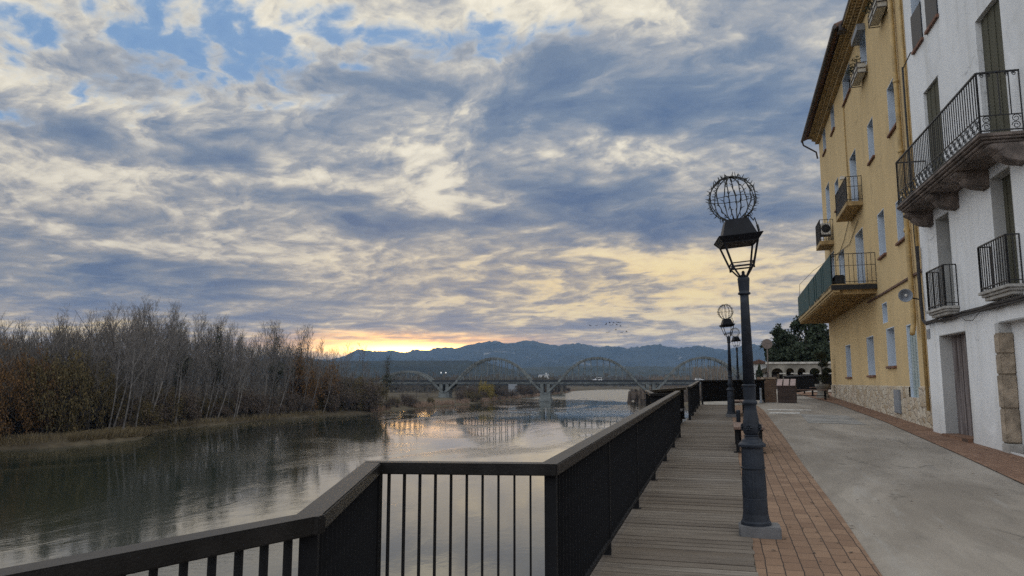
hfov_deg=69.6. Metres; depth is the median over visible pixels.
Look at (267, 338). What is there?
bare tree
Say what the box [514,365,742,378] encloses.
hills
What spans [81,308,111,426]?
bare tree
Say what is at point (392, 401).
shrub
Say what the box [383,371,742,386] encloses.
distant wood
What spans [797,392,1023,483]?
pavement
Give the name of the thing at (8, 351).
bushy tree
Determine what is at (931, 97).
door
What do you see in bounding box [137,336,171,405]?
bushy tree
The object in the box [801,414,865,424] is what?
road patch
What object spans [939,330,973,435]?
door
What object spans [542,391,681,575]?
railing
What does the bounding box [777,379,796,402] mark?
information stand
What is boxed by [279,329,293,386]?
bare tree
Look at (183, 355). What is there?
leaning tree
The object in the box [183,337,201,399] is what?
leaning tree
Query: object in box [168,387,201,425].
shrub
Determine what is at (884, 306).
window
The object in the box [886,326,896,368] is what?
window
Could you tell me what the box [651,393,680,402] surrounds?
railing
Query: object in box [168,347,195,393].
bushy tree
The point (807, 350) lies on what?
evergreen tree
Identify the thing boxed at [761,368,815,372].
terrace ground
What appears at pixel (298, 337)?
bare tree
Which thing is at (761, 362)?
pale house
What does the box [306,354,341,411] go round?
bushy tree
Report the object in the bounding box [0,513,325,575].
railing
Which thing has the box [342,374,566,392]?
distant wood
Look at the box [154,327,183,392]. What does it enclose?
bushy tree
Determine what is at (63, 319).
bare tree
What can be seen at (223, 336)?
bare tree
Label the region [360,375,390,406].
shrub
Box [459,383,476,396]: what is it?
shrub
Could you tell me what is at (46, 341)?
bare tree
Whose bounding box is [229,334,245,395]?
bare tree
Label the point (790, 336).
evergreen tree
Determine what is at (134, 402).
shrub
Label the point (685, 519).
boardwalk
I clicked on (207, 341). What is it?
bare tree
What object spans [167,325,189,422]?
leaning tree
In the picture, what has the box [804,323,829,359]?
evergreen tree
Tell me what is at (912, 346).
door
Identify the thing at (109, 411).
shrub
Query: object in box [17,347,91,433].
shrub
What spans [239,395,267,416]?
shrub
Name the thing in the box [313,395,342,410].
shrub
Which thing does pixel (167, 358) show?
leaning tree
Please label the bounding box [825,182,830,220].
window
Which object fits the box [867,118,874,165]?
window
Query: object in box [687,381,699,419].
railing
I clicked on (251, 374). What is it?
bushy tree
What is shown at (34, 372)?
shrub
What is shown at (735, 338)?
street lamp
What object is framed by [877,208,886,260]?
window
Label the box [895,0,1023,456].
white house
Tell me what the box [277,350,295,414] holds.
leaning tree
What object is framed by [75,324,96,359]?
bare tree
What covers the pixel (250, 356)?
bare tree
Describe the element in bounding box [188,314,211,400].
bare tree
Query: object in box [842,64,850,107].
window
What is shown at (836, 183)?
window
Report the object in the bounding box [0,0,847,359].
sky
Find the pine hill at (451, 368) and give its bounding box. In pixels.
[102,360,555,384]
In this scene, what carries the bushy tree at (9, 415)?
on the riverbank
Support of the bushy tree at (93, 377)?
on the riverbank
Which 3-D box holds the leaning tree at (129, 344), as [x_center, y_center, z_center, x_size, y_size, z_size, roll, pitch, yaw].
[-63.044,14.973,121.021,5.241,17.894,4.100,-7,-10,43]
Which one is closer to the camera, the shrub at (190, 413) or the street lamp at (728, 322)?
the street lamp at (728, 322)
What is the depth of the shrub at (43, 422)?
110.65 m
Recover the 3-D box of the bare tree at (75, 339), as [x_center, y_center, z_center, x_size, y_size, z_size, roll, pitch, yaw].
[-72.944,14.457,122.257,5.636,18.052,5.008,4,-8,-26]
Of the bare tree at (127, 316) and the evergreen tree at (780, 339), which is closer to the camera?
the evergreen tree at (780, 339)
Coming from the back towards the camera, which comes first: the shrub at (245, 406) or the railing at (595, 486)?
the shrub at (245, 406)
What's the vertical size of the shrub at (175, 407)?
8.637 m
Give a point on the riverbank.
(421, 396)
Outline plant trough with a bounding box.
[833,275,844,283]
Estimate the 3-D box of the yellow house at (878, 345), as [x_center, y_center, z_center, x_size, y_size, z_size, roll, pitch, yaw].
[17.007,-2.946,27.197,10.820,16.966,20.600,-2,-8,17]
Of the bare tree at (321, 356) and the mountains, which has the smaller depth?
the bare tree at (321, 356)
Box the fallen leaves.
[759,402,997,560]
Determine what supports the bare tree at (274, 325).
on the riverbank
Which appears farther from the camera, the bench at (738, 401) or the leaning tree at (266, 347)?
the leaning tree at (266, 347)
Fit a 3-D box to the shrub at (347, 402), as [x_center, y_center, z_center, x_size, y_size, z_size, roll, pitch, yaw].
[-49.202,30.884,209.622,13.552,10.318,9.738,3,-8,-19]
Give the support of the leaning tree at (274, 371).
on the riverbank
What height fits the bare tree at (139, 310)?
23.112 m
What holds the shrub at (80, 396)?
on the riverbank
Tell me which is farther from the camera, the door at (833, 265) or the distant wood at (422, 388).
the distant wood at (422, 388)
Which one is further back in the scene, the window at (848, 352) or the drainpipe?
the window at (848, 352)
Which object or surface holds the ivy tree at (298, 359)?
on the riverbank
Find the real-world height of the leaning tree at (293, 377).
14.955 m
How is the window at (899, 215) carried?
in the yellow house at (878, 345)
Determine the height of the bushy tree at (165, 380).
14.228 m
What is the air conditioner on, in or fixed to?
on the yellow house at (878, 345)
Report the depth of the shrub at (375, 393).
217.77 m
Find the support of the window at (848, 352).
in the yellow house at (878, 345)
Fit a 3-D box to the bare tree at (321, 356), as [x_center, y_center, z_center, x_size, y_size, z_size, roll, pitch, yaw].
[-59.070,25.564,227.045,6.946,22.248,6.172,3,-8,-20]
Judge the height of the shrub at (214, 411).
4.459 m
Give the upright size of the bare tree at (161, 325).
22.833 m
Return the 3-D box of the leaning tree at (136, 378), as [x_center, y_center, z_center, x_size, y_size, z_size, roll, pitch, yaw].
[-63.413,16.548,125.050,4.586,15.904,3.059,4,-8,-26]
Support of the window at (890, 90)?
in the yellow house at (878, 345)
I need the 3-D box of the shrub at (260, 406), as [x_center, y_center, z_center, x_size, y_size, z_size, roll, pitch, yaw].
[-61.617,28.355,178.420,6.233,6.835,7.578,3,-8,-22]
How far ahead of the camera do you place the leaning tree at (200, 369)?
156.30 m
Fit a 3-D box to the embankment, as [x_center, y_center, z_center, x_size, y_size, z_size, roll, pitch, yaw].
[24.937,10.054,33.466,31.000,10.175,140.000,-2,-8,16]
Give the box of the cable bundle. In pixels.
[913,224,1023,324]
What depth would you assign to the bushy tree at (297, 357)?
204.53 m
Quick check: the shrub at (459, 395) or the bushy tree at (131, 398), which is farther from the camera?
the shrub at (459, 395)
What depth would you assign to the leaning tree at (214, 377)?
166.03 m
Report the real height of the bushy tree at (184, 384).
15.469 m
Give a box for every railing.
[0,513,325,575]
[294,461,380,575]
[370,461,556,575]
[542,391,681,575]
[644,387,685,419]
[645,390,652,405]
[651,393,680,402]
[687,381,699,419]
[700,379,765,404]
[783,374,813,393]
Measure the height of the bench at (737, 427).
0.455 m
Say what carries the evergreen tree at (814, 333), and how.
on the terrace ground at (764, 370)
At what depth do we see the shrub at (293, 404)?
194.64 m
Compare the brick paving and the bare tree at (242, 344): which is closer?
the brick paving
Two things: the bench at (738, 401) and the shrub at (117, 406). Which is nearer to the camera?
the bench at (738, 401)
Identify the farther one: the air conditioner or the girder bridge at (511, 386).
the girder bridge at (511, 386)
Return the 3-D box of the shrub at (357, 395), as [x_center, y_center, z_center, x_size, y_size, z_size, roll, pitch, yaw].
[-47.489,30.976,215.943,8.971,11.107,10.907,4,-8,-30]
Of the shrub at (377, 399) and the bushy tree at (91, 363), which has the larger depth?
the shrub at (377, 399)
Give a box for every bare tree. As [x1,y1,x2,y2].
[0,312,22,361]
[13,314,37,354]
[18,323,49,361]
[18,324,50,367]
[40,331,56,350]
[46,303,80,366]
[49,328,70,366]
[50,320,79,425]
[57,324,91,367]
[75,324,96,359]
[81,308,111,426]
[91,318,110,373]
[94,315,110,368]
[95,316,121,374]
[99,305,134,384]
[103,305,145,387]
[119,304,156,390]
[122,298,160,366]
[127,314,158,404]
[139,299,174,396]
[147,312,177,393]
[161,299,182,393]
[161,302,194,385]
[178,327,198,392]
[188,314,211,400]
[189,310,212,391]
[198,318,216,396]
[202,315,226,392]
[215,314,240,396]
[220,322,246,396]
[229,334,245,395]
[238,327,248,386]
[242,338,256,379]
[251,330,270,394]
[255,321,277,412]
[264,320,287,396]
[268,323,288,399]
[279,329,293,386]
[285,339,301,369]
[287,327,312,367]
[304,325,317,366]
[310,338,329,376]
[324,349,339,375]
[331,346,342,373]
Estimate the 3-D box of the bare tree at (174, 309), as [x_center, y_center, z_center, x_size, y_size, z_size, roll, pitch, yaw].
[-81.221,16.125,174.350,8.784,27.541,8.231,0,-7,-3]
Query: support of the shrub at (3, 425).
on the riverbank
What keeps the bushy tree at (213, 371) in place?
on the riverbank
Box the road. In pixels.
[734,389,1023,575]
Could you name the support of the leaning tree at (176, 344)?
on the riverbank
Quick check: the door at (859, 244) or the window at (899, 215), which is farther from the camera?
the door at (859, 244)
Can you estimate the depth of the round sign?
36.33 m
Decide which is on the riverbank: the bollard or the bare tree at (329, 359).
the bare tree at (329, 359)
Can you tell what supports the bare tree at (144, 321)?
on the riverbank
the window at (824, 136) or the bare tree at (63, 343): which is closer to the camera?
the window at (824, 136)
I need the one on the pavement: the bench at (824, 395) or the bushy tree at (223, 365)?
the bench at (824, 395)
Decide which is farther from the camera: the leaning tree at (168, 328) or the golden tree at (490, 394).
the golden tree at (490, 394)
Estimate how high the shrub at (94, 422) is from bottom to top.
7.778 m
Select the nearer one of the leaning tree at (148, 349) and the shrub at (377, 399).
the leaning tree at (148, 349)
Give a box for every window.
[822,129,825,156]
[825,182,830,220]
[830,104,834,136]
[834,178,838,212]
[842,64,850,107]
[845,344,851,378]
[860,31,866,63]
[866,336,875,376]
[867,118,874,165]
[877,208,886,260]
[882,302,887,323]
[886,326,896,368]
[887,78,895,137]
[895,196,904,245]
[910,0,922,31]
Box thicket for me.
[0,310,348,432]
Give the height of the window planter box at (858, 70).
0.682 m
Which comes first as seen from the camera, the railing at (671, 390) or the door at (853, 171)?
the railing at (671, 390)
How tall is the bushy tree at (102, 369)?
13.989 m
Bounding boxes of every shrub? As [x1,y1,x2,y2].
[0,337,21,440]
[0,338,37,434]
[0,355,21,430]
[2,352,51,435]
[8,335,43,427]
[12,351,68,431]
[15,343,80,432]
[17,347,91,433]
[25,350,96,433]
[52,345,115,430]
[83,405,105,428]
[90,375,132,428]
[98,385,134,428]
[105,389,163,426]
[111,414,137,427]
[127,395,170,427]
[138,386,187,424]
[143,389,175,426]
[148,386,196,422]
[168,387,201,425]
[188,412,201,419]
[195,394,220,417]
[202,400,222,417]
[208,392,235,415]
[216,403,233,417]
[231,386,256,417]
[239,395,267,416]
[250,392,269,416]
[273,403,286,414]
[277,388,317,413]
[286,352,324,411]
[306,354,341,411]
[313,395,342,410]
[318,379,361,412]
[336,373,356,409]
[342,375,369,411]
[350,386,374,410]
[352,377,383,412]
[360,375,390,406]
[361,380,382,409]
[384,400,393,409]
[388,397,395,406]
[399,393,409,404]
[405,395,417,406]
[426,397,434,403]
[454,390,467,400]
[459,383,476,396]
[461,390,485,401]
[489,387,502,398]
[495,387,506,396]
[502,388,517,397]
[511,384,526,397]
[524,385,537,395]
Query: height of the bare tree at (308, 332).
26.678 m
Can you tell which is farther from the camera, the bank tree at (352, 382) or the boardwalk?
the bank tree at (352, 382)
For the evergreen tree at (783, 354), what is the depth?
66.50 m
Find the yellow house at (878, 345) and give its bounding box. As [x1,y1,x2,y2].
[798,0,932,428]
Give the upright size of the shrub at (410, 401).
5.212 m
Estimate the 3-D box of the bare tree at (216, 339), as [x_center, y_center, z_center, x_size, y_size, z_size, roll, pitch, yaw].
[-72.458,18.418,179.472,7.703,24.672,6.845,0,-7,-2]
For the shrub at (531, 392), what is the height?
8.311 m
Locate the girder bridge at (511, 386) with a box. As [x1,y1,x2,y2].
[384,384,688,392]
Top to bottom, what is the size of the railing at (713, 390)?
1.026 m
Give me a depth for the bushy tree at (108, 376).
127.68 m
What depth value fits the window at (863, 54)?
25.90 m
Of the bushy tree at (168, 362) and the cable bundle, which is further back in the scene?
the bushy tree at (168, 362)
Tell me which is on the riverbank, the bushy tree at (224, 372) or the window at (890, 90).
the bushy tree at (224, 372)
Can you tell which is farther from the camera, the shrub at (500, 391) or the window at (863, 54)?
the shrub at (500, 391)
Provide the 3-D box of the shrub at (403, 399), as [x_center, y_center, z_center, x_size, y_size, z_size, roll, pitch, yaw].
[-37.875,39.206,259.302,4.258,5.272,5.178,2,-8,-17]
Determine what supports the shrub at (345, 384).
on the riverbank
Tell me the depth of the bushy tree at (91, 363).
117.13 m
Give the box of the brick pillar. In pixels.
[761,377,776,401]
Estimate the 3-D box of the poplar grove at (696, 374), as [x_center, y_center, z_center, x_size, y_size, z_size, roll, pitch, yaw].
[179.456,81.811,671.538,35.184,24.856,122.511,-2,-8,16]
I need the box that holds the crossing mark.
[769,412,799,413]
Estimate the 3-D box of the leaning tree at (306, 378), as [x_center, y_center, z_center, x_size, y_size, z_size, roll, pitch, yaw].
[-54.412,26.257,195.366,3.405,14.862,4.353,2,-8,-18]
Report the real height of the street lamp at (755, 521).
3.568 m
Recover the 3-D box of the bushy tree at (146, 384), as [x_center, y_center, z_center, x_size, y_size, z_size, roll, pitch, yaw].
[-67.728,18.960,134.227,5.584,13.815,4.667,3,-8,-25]
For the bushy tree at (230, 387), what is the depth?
173.96 m
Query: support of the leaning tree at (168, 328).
on the riverbank
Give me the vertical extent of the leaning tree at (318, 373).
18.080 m
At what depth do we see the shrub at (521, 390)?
424.34 m
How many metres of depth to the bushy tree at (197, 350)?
163.98 m
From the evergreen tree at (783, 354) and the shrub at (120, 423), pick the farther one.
the shrub at (120, 423)
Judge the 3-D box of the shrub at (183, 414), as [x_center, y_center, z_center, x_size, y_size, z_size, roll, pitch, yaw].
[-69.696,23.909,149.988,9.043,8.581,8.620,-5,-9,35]
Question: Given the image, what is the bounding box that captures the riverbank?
[0,385,701,449]
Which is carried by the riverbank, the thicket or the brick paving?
the thicket
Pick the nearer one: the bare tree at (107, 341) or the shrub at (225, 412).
the bare tree at (107, 341)
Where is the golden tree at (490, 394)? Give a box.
[478,380,496,399]
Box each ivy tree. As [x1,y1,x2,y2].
[164,314,196,391]
[202,318,231,417]
[267,330,293,397]
[288,336,310,411]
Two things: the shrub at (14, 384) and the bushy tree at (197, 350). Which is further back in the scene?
the bushy tree at (197, 350)
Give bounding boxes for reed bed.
[366,389,574,412]
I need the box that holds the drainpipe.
[901,52,911,192]
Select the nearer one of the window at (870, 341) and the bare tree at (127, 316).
the window at (870, 341)
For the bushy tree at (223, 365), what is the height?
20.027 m
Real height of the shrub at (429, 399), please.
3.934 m
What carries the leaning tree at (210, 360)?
on the riverbank
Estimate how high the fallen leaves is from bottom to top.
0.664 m
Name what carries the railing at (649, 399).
on the boardwalk
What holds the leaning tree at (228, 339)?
on the riverbank
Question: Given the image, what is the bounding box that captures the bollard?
[759,388,762,402]
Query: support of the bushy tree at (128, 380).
on the riverbank
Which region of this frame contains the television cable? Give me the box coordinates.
[799,221,857,294]
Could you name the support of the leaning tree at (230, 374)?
on the riverbank
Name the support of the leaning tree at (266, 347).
on the riverbank
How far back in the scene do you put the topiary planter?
35.53 m
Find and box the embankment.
[701,401,726,404]
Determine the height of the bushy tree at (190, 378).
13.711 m
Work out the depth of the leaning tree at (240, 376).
167.75 m
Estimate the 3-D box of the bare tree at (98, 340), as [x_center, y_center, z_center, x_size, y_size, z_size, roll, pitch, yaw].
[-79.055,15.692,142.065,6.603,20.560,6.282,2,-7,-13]
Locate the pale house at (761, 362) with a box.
[753,359,766,378]
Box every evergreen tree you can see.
[759,323,792,361]
[765,346,801,361]
[782,315,829,351]
[786,331,804,343]
[791,339,830,361]
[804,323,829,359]
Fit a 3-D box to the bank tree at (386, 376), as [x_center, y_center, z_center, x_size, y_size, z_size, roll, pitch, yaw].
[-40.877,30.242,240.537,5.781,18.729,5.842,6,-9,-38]
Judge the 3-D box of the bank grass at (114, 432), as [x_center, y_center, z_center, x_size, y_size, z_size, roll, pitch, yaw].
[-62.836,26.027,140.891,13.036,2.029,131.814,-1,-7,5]
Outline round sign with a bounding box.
[762,339,771,376]
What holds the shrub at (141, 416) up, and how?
on the riverbank
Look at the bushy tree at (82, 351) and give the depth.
119.22 m
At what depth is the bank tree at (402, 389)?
253.16 m
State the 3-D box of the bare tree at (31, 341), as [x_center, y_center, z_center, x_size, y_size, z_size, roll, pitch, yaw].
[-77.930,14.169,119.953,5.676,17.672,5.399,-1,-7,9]
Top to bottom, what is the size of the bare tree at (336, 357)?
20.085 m
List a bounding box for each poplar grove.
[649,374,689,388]
[692,364,727,389]
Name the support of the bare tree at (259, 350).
on the riverbank
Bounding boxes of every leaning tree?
[105,323,137,428]
[113,326,140,426]
[118,313,158,429]
[126,344,152,424]
[135,320,158,426]
[146,335,176,425]
[148,342,169,409]
[155,325,183,426]
[162,312,183,421]
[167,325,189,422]
[169,318,199,423]
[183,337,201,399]
[191,341,208,417]
[199,357,213,419]
[206,349,222,417]
[209,323,234,417]
[217,344,237,418]
[224,346,239,408]
[233,348,251,420]
[236,342,252,417]
[255,340,273,416]
[266,349,282,416]
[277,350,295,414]
[288,362,301,411]
[300,361,311,412]
[309,348,324,412]
[323,370,336,412]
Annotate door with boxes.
[831,251,834,276]
[839,249,845,277]
[849,149,857,200]
[855,228,865,282]
[906,324,919,397]
[923,74,944,175]
[935,211,955,305]
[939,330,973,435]
[974,0,1010,132]
[989,165,1019,286]
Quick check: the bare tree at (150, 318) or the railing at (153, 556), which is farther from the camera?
the bare tree at (150, 318)
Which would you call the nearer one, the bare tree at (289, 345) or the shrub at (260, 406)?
the shrub at (260, 406)
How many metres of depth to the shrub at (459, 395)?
311.97 m
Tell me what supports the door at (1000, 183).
in the white house at (961, 205)
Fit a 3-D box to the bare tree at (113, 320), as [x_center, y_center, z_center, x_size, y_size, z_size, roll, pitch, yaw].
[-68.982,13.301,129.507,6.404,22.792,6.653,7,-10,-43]
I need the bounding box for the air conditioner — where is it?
[820,223,830,236]
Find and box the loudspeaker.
[898,289,918,301]
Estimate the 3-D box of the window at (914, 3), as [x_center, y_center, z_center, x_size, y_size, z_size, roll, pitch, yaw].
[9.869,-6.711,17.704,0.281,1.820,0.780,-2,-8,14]
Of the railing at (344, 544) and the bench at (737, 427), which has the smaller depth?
the railing at (344, 544)
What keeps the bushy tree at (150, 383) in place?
on the riverbank
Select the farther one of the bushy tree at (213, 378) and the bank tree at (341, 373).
the bank tree at (341, 373)
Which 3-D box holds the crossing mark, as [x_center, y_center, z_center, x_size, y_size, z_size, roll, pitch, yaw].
[9.078,4.172,24.583,1.040,0.016,0.700,-2,-8,16]
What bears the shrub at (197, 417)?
on the riverbank
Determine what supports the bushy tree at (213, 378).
on the riverbank
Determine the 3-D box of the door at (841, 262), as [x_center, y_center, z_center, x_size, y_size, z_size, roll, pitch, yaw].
[14.493,-0.449,31.896,0.321,2.350,1.640,-2,-8,17]
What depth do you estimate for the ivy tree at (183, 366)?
155.02 m
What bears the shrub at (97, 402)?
on the riverbank
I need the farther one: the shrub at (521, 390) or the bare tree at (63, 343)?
the shrub at (521, 390)
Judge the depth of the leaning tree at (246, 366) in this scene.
171.16 m
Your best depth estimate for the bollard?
30.96 m
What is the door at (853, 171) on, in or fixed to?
in the yellow house at (878, 345)
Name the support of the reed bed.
on the riverbank
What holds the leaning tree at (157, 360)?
on the riverbank
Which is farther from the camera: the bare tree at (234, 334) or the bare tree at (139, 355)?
the bare tree at (234, 334)
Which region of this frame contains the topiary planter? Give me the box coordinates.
[811,351,831,397]
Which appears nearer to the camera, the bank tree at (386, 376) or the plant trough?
the plant trough
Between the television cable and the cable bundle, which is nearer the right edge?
the cable bundle
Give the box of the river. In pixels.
[0,389,688,575]
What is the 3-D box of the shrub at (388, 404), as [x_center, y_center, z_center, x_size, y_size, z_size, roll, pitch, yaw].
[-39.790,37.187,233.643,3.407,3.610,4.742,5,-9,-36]
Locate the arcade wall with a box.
[765,362,831,388]
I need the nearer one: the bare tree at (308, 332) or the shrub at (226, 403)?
the shrub at (226, 403)
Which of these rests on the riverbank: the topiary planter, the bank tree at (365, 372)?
the bank tree at (365, 372)
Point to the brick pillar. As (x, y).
(770, 389)
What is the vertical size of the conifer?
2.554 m
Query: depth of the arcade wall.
61.77 m
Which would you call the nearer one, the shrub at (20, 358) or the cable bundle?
the cable bundle
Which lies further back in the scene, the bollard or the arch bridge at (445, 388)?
the arch bridge at (445, 388)
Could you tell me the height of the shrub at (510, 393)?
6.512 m
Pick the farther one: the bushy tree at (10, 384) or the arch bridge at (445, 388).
the arch bridge at (445, 388)
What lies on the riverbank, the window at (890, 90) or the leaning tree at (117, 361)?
the leaning tree at (117, 361)
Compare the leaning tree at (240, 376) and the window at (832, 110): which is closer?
the window at (832, 110)
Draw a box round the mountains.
[78,340,777,368]
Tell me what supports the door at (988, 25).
in the white house at (961, 205)
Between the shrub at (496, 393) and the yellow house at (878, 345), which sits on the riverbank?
the shrub at (496, 393)
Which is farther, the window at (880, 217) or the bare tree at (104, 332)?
the bare tree at (104, 332)
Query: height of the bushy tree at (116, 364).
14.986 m
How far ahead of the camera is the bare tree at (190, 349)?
172.52 m
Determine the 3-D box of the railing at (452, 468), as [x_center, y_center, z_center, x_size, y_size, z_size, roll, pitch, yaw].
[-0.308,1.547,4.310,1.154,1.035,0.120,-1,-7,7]
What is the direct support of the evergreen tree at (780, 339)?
on the terrace ground at (764, 370)
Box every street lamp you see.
[705,172,781,539]
[717,304,735,416]
[731,327,740,379]
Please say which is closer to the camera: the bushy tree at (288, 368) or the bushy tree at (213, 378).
the bushy tree at (213, 378)
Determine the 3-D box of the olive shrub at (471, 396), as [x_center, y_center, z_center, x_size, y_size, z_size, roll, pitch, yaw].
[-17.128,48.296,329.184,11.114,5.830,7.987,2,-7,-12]
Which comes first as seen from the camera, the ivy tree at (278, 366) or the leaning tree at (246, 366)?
the leaning tree at (246, 366)
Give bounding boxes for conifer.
[755,363,763,378]
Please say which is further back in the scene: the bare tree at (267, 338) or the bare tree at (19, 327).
the bare tree at (267, 338)
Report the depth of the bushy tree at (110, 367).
124.76 m
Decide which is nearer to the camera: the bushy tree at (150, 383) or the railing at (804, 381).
the railing at (804, 381)
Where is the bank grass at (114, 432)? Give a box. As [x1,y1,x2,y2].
[0,409,326,445]
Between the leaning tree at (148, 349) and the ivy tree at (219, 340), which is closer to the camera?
the leaning tree at (148, 349)
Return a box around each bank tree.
[337,355,353,406]
[339,345,354,406]
[346,368,358,409]
[349,342,375,382]
[360,359,375,385]
[380,352,396,397]
[396,375,407,405]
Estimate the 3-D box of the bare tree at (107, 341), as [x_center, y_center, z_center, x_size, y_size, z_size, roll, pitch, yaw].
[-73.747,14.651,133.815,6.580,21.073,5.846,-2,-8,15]
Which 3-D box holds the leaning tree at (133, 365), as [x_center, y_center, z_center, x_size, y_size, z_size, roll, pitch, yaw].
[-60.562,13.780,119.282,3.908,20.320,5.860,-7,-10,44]
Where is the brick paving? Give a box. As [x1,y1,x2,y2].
[732,405,881,575]
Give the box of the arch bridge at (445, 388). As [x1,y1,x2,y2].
[250,356,742,401]
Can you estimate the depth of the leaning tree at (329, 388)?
205.24 m
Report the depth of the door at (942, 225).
16.67 m
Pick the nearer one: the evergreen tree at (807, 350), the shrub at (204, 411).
the evergreen tree at (807, 350)
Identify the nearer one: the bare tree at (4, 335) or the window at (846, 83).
the window at (846, 83)
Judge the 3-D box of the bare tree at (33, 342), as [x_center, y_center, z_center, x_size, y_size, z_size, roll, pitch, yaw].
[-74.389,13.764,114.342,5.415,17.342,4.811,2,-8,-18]
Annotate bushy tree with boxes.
[0,339,18,432]
[0,354,33,435]
[76,341,88,370]
[82,339,112,430]
[82,346,110,430]
[95,350,107,429]
[100,324,137,421]
[100,348,122,425]
[100,355,115,428]
[114,341,147,421]
[116,341,151,412]
[127,324,161,395]
[127,357,154,404]
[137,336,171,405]
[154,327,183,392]
[154,360,172,421]
[166,356,200,418]
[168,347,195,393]
[181,361,199,402]
[182,341,205,404]
[186,351,216,402]
[200,339,225,416]
[204,335,242,399]
[204,354,225,400]
[212,335,235,416]
[223,361,241,407]
[226,336,246,405]
[240,347,259,415]
[281,345,295,394]
[289,345,312,391]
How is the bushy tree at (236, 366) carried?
on the riverbank
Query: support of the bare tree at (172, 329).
on the riverbank
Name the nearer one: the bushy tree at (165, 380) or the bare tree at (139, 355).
the bare tree at (139, 355)
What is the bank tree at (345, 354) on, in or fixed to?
on the riverbank
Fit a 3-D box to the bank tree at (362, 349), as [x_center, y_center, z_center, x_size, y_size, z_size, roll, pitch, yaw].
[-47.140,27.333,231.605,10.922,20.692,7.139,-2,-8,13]
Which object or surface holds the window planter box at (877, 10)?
attached to the yellow house at (878, 345)
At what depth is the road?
9.09 m
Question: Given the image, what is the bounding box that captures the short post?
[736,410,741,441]
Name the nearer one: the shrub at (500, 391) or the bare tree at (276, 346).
the bare tree at (276, 346)
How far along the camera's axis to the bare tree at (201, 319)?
175.20 m
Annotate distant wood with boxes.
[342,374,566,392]
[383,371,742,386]
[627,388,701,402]
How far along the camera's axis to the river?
67.48 m
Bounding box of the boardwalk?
[590,405,757,575]
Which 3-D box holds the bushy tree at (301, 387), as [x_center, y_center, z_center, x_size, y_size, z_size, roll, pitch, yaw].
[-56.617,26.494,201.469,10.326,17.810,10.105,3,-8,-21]
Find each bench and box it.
[733,422,765,452]
[735,400,743,415]
[797,389,827,399]
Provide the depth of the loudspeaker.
18.24 m
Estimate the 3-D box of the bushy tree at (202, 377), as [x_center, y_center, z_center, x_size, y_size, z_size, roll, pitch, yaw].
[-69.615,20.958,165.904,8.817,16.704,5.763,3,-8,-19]
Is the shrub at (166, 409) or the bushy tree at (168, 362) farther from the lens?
the bushy tree at (168, 362)
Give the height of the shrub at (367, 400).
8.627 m
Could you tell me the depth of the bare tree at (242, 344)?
200.41 m
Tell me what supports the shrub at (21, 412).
on the riverbank
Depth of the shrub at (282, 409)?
187.52 m
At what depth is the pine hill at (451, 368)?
1999.72 m
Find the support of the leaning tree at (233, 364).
on the riverbank
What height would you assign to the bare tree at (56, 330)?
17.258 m

